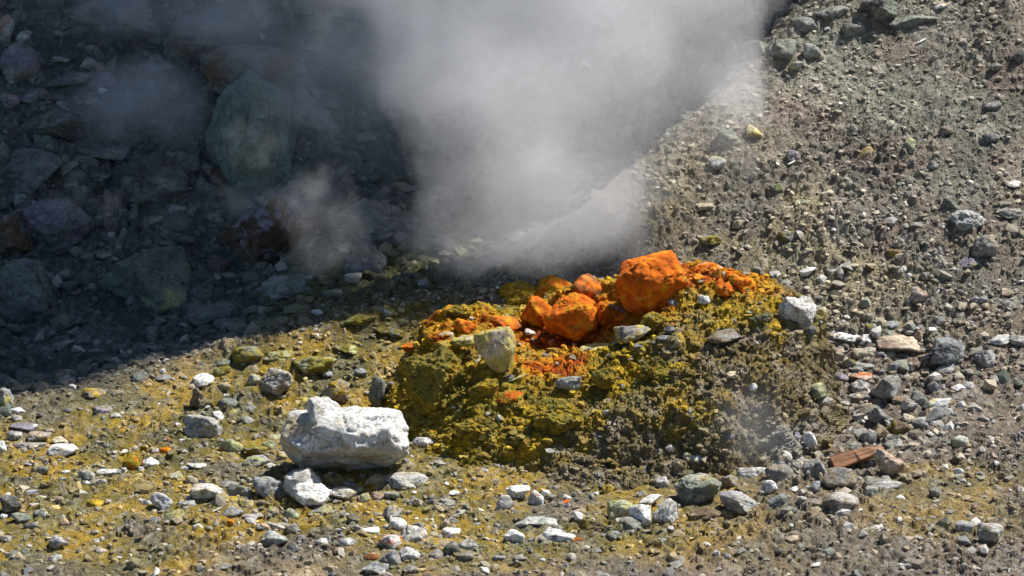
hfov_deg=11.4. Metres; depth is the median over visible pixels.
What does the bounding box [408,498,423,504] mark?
stone
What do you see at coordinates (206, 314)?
boulder
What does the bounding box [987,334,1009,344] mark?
rock
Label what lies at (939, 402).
rock
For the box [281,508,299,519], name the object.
rock
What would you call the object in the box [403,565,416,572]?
stone
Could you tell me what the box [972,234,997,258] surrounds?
rock
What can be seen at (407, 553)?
rock
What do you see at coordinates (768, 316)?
rock
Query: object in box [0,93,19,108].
rock
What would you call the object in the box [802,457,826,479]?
rock
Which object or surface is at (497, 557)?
stone
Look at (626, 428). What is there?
fumarole mound
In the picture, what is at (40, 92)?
stone
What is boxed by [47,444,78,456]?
rock
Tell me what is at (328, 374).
stone
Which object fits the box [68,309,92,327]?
rock
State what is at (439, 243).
rock
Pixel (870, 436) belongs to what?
rock
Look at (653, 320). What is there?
rock
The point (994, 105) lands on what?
rock
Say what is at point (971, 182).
stone
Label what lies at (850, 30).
rock
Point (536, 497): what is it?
stone
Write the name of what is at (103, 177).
rock
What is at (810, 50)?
stone
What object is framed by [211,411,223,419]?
rock
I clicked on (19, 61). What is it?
rock
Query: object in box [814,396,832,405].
rock
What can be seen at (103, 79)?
rock
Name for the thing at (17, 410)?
stone
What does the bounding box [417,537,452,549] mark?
boulder
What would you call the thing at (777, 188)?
stone
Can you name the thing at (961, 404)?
stone
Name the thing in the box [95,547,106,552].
stone
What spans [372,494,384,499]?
stone
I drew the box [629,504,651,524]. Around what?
rock
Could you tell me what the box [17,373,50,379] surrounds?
boulder
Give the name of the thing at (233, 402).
rock
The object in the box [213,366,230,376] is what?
rock
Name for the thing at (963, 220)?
rock
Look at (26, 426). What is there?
rock
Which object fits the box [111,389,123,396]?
stone
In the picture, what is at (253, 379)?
stone
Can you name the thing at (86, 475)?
stone
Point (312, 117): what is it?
boulder
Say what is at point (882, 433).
rock
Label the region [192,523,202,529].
stone
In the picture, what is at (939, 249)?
stone
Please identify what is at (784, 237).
rock
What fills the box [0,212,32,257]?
boulder
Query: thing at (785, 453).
rock
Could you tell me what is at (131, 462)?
rock
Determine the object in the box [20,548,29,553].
stone
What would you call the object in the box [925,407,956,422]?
rock
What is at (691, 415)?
rock
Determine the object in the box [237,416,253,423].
rock
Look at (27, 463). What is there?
rock
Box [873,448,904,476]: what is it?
rock
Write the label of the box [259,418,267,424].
stone
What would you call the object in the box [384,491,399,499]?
stone
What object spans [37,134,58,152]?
rock
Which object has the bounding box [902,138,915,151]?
stone
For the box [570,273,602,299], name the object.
boulder
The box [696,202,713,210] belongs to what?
rock
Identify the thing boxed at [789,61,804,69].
stone
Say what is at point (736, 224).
stone
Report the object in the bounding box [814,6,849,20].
rock
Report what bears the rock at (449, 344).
on the fumarole mound
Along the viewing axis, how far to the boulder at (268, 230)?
20.54 m
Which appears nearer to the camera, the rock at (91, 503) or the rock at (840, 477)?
the rock at (91, 503)
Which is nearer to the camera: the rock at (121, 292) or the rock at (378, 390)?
the rock at (378, 390)
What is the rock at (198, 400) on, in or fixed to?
on the ground
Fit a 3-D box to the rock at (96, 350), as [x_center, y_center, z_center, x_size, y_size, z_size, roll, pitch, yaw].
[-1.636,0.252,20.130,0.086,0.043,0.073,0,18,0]
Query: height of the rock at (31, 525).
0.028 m
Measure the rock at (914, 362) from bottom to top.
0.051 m
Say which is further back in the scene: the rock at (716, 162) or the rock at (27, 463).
the rock at (716, 162)
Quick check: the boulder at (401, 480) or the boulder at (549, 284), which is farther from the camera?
the boulder at (549, 284)
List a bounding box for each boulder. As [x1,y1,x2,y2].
[0,147,63,196]
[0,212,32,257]
[0,258,52,323]
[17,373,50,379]
[23,104,87,141]
[23,198,93,248]
[43,70,90,86]
[69,0,159,41]
[81,144,130,160]
[98,245,190,313]
[112,151,187,208]
[163,15,243,61]
[165,151,201,172]
[186,300,244,325]
[199,44,307,94]
[205,69,299,189]
[218,197,304,268]
[261,273,315,299]
[279,406,408,470]
[282,467,321,494]
[290,85,339,138]
[290,482,331,507]
[292,356,335,374]
[300,244,333,261]
[301,180,361,217]
[339,198,419,246]
[344,241,386,273]
[384,472,427,489]
[398,344,466,415]
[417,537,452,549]
[454,415,497,438]
[473,326,515,372]
[482,314,522,330]
[497,280,536,305]
[532,397,585,436]
[535,275,571,298]
[543,292,598,341]
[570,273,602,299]
[613,325,650,342]
[616,250,689,313]
[674,473,721,503]
[875,335,920,351]
[886,15,939,27]
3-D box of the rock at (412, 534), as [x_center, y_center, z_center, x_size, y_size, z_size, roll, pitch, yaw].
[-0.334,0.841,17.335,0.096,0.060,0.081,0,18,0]
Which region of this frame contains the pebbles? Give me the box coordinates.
[0,203,1023,575]
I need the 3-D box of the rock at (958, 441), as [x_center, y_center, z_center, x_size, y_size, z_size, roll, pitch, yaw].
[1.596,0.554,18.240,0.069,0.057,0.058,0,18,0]
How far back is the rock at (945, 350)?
18.80 m
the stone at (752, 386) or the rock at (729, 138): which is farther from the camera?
the rock at (729, 138)
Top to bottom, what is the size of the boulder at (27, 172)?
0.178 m
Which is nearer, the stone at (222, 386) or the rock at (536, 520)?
the rock at (536, 520)
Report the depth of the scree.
19.46 m
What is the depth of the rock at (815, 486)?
17.78 m
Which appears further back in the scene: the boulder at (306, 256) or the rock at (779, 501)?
the boulder at (306, 256)
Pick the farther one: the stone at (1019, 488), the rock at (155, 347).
the rock at (155, 347)
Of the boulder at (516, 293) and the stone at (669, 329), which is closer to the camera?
the stone at (669, 329)
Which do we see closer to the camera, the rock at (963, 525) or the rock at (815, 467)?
the rock at (963, 525)
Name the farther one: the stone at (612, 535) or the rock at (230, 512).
the rock at (230, 512)
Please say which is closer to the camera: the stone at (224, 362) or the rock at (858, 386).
the rock at (858, 386)
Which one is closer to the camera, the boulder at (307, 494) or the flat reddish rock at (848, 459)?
the boulder at (307, 494)
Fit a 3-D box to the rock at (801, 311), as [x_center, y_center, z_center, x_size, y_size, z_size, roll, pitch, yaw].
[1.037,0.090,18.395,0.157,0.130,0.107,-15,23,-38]
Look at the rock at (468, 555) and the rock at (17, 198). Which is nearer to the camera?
the rock at (468, 555)
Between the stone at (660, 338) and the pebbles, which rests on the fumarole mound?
the stone at (660, 338)
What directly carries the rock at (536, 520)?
on the ground
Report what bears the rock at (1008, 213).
on the ground
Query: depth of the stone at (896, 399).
18.62 m
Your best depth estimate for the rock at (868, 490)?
17.74 m
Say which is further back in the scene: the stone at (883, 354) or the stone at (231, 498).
the stone at (883, 354)
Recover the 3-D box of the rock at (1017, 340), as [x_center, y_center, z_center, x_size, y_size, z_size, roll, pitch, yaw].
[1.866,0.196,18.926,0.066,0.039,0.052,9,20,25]
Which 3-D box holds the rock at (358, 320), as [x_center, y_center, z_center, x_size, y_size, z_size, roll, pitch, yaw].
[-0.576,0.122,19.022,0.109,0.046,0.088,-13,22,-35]
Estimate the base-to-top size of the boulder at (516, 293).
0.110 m
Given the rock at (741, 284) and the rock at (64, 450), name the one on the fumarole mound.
the rock at (741, 284)
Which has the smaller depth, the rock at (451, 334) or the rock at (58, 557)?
the rock at (58, 557)
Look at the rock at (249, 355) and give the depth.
18.84 m
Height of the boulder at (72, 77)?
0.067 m
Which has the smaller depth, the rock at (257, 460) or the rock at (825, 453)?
the rock at (257, 460)
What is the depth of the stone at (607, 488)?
17.81 m
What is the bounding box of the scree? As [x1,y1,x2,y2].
[293,0,1023,388]
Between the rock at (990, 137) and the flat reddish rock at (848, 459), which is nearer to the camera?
the flat reddish rock at (848, 459)
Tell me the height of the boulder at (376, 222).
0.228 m
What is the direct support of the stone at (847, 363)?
on the ground
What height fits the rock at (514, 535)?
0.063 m
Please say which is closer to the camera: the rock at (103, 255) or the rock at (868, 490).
the rock at (868, 490)
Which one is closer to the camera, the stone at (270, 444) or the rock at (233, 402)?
the stone at (270, 444)
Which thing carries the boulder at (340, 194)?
on the ground
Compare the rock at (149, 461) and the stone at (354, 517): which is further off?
the rock at (149, 461)
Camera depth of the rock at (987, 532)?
17.33 m
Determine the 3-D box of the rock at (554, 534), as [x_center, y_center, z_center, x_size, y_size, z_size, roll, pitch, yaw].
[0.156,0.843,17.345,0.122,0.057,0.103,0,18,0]
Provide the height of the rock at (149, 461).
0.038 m
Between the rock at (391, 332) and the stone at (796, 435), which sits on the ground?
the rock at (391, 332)
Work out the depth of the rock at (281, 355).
18.85 m
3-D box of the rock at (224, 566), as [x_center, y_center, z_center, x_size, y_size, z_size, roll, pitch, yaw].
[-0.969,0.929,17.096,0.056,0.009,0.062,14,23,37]
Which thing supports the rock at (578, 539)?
on the ground
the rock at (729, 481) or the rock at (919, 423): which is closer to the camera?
the rock at (729, 481)
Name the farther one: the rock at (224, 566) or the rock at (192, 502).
the rock at (192, 502)
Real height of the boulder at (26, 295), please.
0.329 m
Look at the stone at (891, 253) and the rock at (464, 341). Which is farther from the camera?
the stone at (891, 253)
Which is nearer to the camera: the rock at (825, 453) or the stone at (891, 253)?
the rock at (825, 453)
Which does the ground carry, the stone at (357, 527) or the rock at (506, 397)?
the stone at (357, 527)
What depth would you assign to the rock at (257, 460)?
18.01 m
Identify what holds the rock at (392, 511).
on the ground
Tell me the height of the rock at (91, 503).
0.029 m
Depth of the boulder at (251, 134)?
20.85 m
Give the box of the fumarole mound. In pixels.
[365,260,849,491]
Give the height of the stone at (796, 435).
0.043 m
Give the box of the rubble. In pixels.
[0,0,798,393]
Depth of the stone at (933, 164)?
19.58 m
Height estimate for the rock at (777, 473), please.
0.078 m
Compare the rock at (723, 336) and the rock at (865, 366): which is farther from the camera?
the rock at (865, 366)
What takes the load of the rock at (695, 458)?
on the ground
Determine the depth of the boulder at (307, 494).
17.62 m
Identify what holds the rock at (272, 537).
on the ground
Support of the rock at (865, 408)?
on the ground
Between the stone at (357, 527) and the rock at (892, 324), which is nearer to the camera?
the stone at (357, 527)
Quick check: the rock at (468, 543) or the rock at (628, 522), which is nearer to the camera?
the rock at (468, 543)
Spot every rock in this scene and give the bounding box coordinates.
[0,14,14,45]
[0,42,40,82]
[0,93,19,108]
[0,387,13,406]
[0,495,21,513]
[9,422,37,430]
[11,512,30,522]
[13,193,28,206]
[13,442,46,449]
[15,31,31,42]
[19,88,37,103]
[23,522,36,529]
[24,461,38,465]
[27,431,50,441]
[31,466,48,474]
[32,508,47,516]
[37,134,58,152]
[46,554,62,560]
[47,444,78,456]
[49,535,68,549]
[51,56,69,61]
[51,436,68,443]
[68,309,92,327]
[80,388,105,397]
[85,42,103,52]
[86,500,103,506]
[88,71,116,88]
[88,347,105,354]
[92,405,112,414]
[94,171,111,182]
[95,249,113,259]
[96,469,121,475]
[107,287,129,298]
[122,455,138,469]
[130,371,146,381]
[138,60,174,75]
[140,215,164,226]
[142,457,158,466]
[147,343,171,350]
[150,492,172,509]
[154,316,166,324]
[164,509,184,520]
[166,204,186,213]
[176,500,194,507]
[183,302,203,309]
[184,414,221,437]
[185,463,206,468]
[189,387,207,408]
[191,483,225,499]
[192,373,214,386]
[204,258,231,273]
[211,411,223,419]
[212,564,231,568]
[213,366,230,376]
[218,398,237,406]
[218,439,243,452]
[221,506,244,517]
[223,481,239,486]
[227,483,252,497]
[232,346,263,363]
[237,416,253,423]
[240,405,255,410]
[241,514,258,519]
[242,455,271,466]
[243,443,267,454]
[253,476,283,497]
[258,368,292,395]
[262,530,287,545]
[264,350,292,362]
[265,522,284,529]
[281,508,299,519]
[307,396,343,422]
[308,505,333,516]
[320,289,341,296]
[322,379,349,402]
[329,486,356,500]
[333,481,355,488]
[338,537,354,545]
[340,344,358,354]
[344,314,373,325]
[361,527,379,532]
[361,561,388,574]
[363,473,385,485]
[368,375,388,407]
[371,306,396,316]
[376,325,403,338]
[378,534,401,547]
[380,549,400,564]
[382,505,402,518]
[389,517,406,530]
[398,272,414,281]
[399,547,419,561]
[400,342,421,351]
[400,525,426,542]
[408,413,426,432]
[409,302,426,311]
[412,437,434,447]
[427,234,456,252]
[434,340,460,350]
[437,331,454,338]
[440,527,460,537]
[443,541,460,555]
[445,305,470,318]
[451,318,476,334]
[451,335,474,346]
[457,551,473,559]
[459,538,477,549]
[467,378,498,398]
[496,391,523,403]
[496,495,513,510]
[499,374,525,382]
[503,529,524,542]
[505,485,529,497]
[520,296,551,326]
[525,516,557,526]
[542,527,575,541]
[555,376,580,391]
[571,537,583,542]
[577,343,610,350]
[582,519,606,532]
[590,367,617,389]
[607,500,632,519]
[609,303,624,313]
[618,515,648,530]
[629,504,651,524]
[637,466,647,474]
[638,494,661,504]
[640,311,672,331]
[640,356,671,381]
[652,498,677,524]
[683,451,700,463]
[684,407,704,419]
[687,274,706,280]
[689,507,721,520]
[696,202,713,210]
[697,262,722,269]
[699,235,721,245]
[706,329,741,343]
[707,156,725,168]
[716,281,736,296]
[717,129,740,146]
[719,490,758,513]
[720,475,737,487]
[728,274,755,292]
[738,467,765,478]
[742,40,765,56]
[745,125,762,136]
[749,311,773,323]
[760,480,777,493]
[765,464,793,481]
[766,494,787,509]
[767,39,796,59]
[778,231,794,242]
[778,296,816,329]
[779,450,792,462]
[789,16,816,32]
[794,199,810,204]
[802,431,816,447]
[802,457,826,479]
[806,498,823,506]
[807,481,822,493]
[809,382,826,398]
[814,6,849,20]
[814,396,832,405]
[821,450,828,456]
[821,492,858,511]
[822,467,856,488]
[829,446,883,468]
[831,331,859,341]
[842,23,865,36]
[847,392,870,400]
[848,380,869,392]
[850,372,872,381]
[852,347,875,358]
[854,362,874,369]
[854,403,872,414]
[859,0,898,23]
[860,430,876,444]
[863,477,901,488]
[863,485,878,495]
[864,525,883,532]
[865,323,876,331]
[867,407,887,425]
[870,375,900,400]
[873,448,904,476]
[874,428,888,439]
[880,329,897,336]
[881,439,902,448]
[886,321,898,328]
[887,420,911,434]
[899,357,919,367]
[910,287,929,303]
[911,394,927,405]
[911,419,928,428]
[922,398,952,408]
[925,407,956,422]
[929,337,964,365]
[931,0,950,8]
[934,362,956,373]
[941,198,960,210]
[948,210,986,230]
[951,435,969,447]
[955,520,973,533]
[959,257,979,268]
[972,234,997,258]
[974,350,995,367]
[976,523,1003,542]
[982,133,999,142]
[983,101,1001,110]
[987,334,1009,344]
[994,207,1023,218]
[1004,180,1020,187]
[1009,335,1023,346]
[1012,48,1023,62]
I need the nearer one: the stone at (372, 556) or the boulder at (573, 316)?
the stone at (372, 556)
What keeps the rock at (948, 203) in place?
on the ground
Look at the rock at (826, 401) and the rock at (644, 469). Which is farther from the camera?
the rock at (826, 401)
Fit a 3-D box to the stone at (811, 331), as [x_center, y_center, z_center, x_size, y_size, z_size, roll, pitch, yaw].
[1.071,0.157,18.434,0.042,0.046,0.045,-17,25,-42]
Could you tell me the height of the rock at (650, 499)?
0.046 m
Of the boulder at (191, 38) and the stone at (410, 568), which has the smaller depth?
the stone at (410, 568)
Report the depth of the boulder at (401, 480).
17.83 m
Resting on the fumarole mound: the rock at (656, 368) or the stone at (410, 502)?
the rock at (656, 368)
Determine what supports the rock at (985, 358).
on the ground
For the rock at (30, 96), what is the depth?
20.98 m
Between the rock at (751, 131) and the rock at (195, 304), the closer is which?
the rock at (751, 131)
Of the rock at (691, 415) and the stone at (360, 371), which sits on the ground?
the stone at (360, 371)
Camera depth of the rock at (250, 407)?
18.52 m
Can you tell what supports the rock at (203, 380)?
on the ground
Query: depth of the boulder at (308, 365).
18.77 m
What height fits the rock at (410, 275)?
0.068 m
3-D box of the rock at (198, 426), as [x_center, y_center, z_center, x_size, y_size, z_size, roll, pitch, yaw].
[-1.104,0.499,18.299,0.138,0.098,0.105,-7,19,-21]
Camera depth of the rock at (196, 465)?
18.00 m
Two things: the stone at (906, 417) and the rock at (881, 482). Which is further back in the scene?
the stone at (906, 417)
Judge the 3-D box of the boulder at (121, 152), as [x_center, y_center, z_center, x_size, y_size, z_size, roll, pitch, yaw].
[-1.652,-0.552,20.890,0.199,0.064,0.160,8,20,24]
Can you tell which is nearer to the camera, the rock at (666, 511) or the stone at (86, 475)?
the rock at (666, 511)
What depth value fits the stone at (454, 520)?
17.49 m
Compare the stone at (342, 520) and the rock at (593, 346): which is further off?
the rock at (593, 346)
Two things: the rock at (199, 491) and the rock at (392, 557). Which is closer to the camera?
the rock at (392, 557)
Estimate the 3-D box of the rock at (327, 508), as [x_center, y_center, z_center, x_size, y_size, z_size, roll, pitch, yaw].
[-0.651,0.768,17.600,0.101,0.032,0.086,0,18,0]
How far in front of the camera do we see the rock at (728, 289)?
18.47 m
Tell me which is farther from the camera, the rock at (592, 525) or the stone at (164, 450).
the stone at (164, 450)
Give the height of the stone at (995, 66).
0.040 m
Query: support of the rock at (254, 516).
on the ground
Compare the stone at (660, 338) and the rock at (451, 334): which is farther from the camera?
the rock at (451, 334)
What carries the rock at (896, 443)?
on the ground
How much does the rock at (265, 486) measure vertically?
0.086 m
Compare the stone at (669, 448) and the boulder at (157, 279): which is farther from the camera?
the boulder at (157, 279)
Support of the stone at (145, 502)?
on the ground
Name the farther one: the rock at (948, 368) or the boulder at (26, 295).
the boulder at (26, 295)
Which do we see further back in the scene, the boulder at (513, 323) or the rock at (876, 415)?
the boulder at (513, 323)
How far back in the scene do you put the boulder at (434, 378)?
18.29 m
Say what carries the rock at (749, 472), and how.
on the ground
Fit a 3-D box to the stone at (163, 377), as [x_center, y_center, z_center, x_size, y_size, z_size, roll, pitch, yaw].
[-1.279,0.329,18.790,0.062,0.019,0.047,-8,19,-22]
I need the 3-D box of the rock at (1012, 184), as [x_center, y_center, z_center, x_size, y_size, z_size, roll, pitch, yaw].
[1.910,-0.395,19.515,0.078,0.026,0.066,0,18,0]
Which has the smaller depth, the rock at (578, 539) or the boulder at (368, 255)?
the rock at (578, 539)
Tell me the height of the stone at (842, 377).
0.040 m
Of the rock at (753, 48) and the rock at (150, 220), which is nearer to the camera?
the rock at (753, 48)
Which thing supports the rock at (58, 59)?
on the ground
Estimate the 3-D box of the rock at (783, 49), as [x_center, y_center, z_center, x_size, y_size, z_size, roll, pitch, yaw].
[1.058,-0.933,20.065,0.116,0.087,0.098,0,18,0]
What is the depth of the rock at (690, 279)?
18.56 m
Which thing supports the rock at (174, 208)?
on the ground
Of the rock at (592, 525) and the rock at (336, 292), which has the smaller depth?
the rock at (592, 525)
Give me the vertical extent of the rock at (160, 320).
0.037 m
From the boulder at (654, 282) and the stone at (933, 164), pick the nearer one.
the boulder at (654, 282)
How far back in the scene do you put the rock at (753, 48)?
20.09 m
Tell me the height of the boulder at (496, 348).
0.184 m
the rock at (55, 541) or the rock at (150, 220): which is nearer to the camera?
the rock at (55, 541)
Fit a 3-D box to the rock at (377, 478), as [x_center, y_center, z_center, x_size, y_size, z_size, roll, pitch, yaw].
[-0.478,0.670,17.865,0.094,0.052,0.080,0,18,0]
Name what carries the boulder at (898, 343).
on the ground
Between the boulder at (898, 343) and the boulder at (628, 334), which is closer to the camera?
the boulder at (628, 334)
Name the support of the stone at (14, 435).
on the ground
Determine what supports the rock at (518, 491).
on the ground
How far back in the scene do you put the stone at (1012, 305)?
19.05 m
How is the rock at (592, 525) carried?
on the ground
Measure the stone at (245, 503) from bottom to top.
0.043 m
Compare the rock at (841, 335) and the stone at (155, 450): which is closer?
the stone at (155, 450)
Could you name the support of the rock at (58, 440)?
on the ground
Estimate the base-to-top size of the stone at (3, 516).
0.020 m
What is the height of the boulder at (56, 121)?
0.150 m
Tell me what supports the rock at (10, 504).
on the ground
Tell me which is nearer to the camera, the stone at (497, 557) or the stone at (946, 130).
the stone at (497, 557)
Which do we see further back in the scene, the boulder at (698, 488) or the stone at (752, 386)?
the stone at (752, 386)
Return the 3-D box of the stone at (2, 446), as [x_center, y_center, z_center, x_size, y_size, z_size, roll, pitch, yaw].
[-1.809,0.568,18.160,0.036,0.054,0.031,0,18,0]
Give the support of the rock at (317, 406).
on the boulder at (356, 437)
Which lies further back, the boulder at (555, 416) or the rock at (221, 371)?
the rock at (221, 371)
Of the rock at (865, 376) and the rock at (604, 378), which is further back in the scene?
the rock at (865, 376)
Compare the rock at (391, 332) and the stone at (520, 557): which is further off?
the rock at (391, 332)
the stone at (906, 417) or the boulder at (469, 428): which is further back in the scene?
the stone at (906, 417)
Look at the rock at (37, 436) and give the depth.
18.27 m
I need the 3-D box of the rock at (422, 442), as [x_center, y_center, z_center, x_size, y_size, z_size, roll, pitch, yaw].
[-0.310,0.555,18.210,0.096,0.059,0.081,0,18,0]
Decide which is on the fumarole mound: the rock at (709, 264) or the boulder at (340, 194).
the rock at (709, 264)
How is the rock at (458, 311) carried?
on the fumarole mound
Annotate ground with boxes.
[0,0,1023,575]
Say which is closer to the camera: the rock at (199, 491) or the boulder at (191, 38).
the rock at (199, 491)
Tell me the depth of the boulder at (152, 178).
20.72 m
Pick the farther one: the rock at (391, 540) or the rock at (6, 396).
the rock at (6, 396)
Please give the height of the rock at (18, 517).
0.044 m
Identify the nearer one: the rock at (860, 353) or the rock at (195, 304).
the rock at (860, 353)
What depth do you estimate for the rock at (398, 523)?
17.44 m
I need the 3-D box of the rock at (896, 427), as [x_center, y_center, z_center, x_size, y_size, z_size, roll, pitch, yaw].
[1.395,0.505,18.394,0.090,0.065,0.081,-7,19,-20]
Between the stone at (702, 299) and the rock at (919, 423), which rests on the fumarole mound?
the stone at (702, 299)
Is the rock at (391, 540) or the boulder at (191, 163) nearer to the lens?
the rock at (391, 540)
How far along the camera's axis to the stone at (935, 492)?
17.78 m
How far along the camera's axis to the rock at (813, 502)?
17.62 m
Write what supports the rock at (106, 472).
on the ground
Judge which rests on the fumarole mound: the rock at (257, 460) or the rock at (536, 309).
the rock at (536, 309)
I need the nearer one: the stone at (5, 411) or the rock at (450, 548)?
the rock at (450, 548)
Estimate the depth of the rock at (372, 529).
17.40 m
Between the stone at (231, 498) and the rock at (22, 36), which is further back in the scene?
the rock at (22, 36)
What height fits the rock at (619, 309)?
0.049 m
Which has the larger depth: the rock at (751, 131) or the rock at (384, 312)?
the rock at (751, 131)
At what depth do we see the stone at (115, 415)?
18.47 m
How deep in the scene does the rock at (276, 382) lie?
18.64 m
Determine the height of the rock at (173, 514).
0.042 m
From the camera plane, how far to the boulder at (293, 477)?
17.71 m
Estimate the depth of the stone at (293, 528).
17.41 m
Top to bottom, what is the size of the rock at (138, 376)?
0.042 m
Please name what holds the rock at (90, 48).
on the ground
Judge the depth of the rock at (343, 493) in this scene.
17.70 m
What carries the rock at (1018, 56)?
on the ground
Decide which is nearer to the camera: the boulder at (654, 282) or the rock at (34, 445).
the rock at (34, 445)
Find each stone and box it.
[0,406,11,416]
[0,440,6,451]
[0,514,7,518]
[7,431,22,439]
[11,407,24,413]
[11,415,22,420]
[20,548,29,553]
[35,88,47,98]
[53,496,63,503]
[63,408,70,412]
[78,470,94,480]
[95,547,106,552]
[109,412,121,418]
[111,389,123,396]
[140,499,151,504]
[150,448,158,453]
[155,375,170,380]
[159,447,171,453]
[169,471,182,479]
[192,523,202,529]
[216,359,230,365]
[217,382,230,390]
[226,519,233,524]
[229,496,237,500]
[238,498,253,508]
[246,373,259,384]
[255,499,270,505]
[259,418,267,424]
[261,440,276,449]
[267,507,278,515]
[270,434,280,439]
[276,452,287,459]
[285,523,300,534]
[297,535,304,541]
[298,397,307,402]
[315,538,327,544]
[322,371,332,376]
[337,518,346,523]
[346,513,359,523]
[351,486,362,493]
[353,525,362,531]
[354,368,367,375]
[360,494,370,502]
[363,552,378,560]
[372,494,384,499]
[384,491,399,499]
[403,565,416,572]
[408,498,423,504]
[428,549,443,558]
[447,517,458,523]
[492,555,505,560]
[513,554,525,560]
[524,328,535,335]
[528,490,543,504]
[590,548,602,553]
[602,484,613,492]
[607,531,621,540]
[637,491,647,497]
[653,477,668,487]
[657,335,668,341]
[663,326,675,333]
[664,444,673,451]
[698,295,709,303]
[732,220,744,228]
[749,383,756,390]
[768,183,783,193]
[786,150,798,160]
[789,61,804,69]
[794,432,799,439]
[803,43,819,58]
[804,326,816,337]
[825,269,835,274]
[835,372,848,381]
[842,358,855,367]
[858,146,872,157]
[859,334,872,344]
[875,351,887,357]
[885,248,901,257]
[887,362,897,370]
[891,396,902,403]
[897,266,907,272]
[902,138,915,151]
[902,413,914,421]
[914,330,922,340]
[928,160,938,168]
[929,487,941,497]
[937,246,942,255]
[938,126,952,134]
[953,468,963,473]
[956,401,964,407]
[967,180,973,185]
[987,63,1001,70]
[987,375,998,382]
[1002,300,1015,309]
[1016,485,1023,493]
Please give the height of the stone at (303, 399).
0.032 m
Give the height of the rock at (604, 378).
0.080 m
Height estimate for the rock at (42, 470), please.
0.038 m
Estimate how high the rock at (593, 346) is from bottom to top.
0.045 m
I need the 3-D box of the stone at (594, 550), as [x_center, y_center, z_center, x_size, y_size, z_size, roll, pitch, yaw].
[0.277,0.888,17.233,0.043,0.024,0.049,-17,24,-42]
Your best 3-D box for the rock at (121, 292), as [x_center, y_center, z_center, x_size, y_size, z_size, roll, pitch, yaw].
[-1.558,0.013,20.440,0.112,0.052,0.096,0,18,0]
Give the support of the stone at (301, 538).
on the ground
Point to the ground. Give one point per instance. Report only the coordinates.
(408, 158)
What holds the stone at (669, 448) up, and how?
on the fumarole mound
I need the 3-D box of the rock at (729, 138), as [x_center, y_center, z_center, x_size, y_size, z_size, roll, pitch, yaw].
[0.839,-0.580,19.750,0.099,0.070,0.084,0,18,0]
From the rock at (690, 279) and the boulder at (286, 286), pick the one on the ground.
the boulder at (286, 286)
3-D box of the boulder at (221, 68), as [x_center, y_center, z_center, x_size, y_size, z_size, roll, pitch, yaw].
[-1.046,-0.880,21.099,0.407,0.259,0.344,11,21,31]
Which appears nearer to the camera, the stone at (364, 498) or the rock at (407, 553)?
the rock at (407, 553)
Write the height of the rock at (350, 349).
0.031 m
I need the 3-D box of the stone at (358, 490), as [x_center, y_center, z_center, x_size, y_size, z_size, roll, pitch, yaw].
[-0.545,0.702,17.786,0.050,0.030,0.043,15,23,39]
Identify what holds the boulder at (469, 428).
on the fumarole mound
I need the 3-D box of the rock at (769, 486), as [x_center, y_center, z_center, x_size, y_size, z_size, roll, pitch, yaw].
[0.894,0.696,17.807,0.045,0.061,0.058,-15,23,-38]
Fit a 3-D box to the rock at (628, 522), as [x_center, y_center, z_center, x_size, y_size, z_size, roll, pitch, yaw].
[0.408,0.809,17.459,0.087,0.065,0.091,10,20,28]
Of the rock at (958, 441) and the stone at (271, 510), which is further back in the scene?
the rock at (958, 441)
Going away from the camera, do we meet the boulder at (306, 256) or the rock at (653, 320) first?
the rock at (653, 320)
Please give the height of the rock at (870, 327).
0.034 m
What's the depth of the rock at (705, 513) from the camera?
17.54 m
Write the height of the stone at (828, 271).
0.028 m
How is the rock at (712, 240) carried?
on the ground
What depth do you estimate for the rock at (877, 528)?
17.41 m
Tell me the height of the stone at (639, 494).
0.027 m
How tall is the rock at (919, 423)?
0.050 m
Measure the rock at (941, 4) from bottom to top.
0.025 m
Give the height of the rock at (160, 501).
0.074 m
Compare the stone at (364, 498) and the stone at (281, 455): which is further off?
the stone at (281, 455)
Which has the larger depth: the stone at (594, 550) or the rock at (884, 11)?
the rock at (884, 11)
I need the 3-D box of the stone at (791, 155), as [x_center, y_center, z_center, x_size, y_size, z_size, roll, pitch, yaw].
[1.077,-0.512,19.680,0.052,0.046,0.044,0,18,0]
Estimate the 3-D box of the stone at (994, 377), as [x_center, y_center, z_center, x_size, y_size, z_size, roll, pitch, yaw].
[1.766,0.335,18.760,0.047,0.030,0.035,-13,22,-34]
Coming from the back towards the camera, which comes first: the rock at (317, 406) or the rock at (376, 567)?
the rock at (317, 406)
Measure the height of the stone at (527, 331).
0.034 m
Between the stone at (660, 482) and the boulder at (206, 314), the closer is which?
the stone at (660, 482)
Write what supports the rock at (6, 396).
on the ground
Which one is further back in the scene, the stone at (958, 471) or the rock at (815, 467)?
the stone at (958, 471)
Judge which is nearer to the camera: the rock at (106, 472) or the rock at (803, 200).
the rock at (106, 472)
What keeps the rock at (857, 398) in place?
on the ground
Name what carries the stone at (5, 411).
on the ground
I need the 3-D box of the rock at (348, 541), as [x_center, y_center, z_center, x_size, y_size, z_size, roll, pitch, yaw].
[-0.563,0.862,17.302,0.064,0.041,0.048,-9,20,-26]
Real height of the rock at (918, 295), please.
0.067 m
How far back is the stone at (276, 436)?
18.28 m
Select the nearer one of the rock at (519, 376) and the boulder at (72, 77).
the rock at (519, 376)
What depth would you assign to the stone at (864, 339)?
18.94 m
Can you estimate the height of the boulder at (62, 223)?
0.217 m
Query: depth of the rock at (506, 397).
18.18 m
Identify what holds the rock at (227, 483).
on the ground
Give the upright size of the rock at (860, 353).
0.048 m
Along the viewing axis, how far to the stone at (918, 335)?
18.95 m
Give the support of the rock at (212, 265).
on the ground
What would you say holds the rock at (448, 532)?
on the ground
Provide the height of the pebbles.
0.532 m
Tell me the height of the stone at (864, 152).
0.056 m

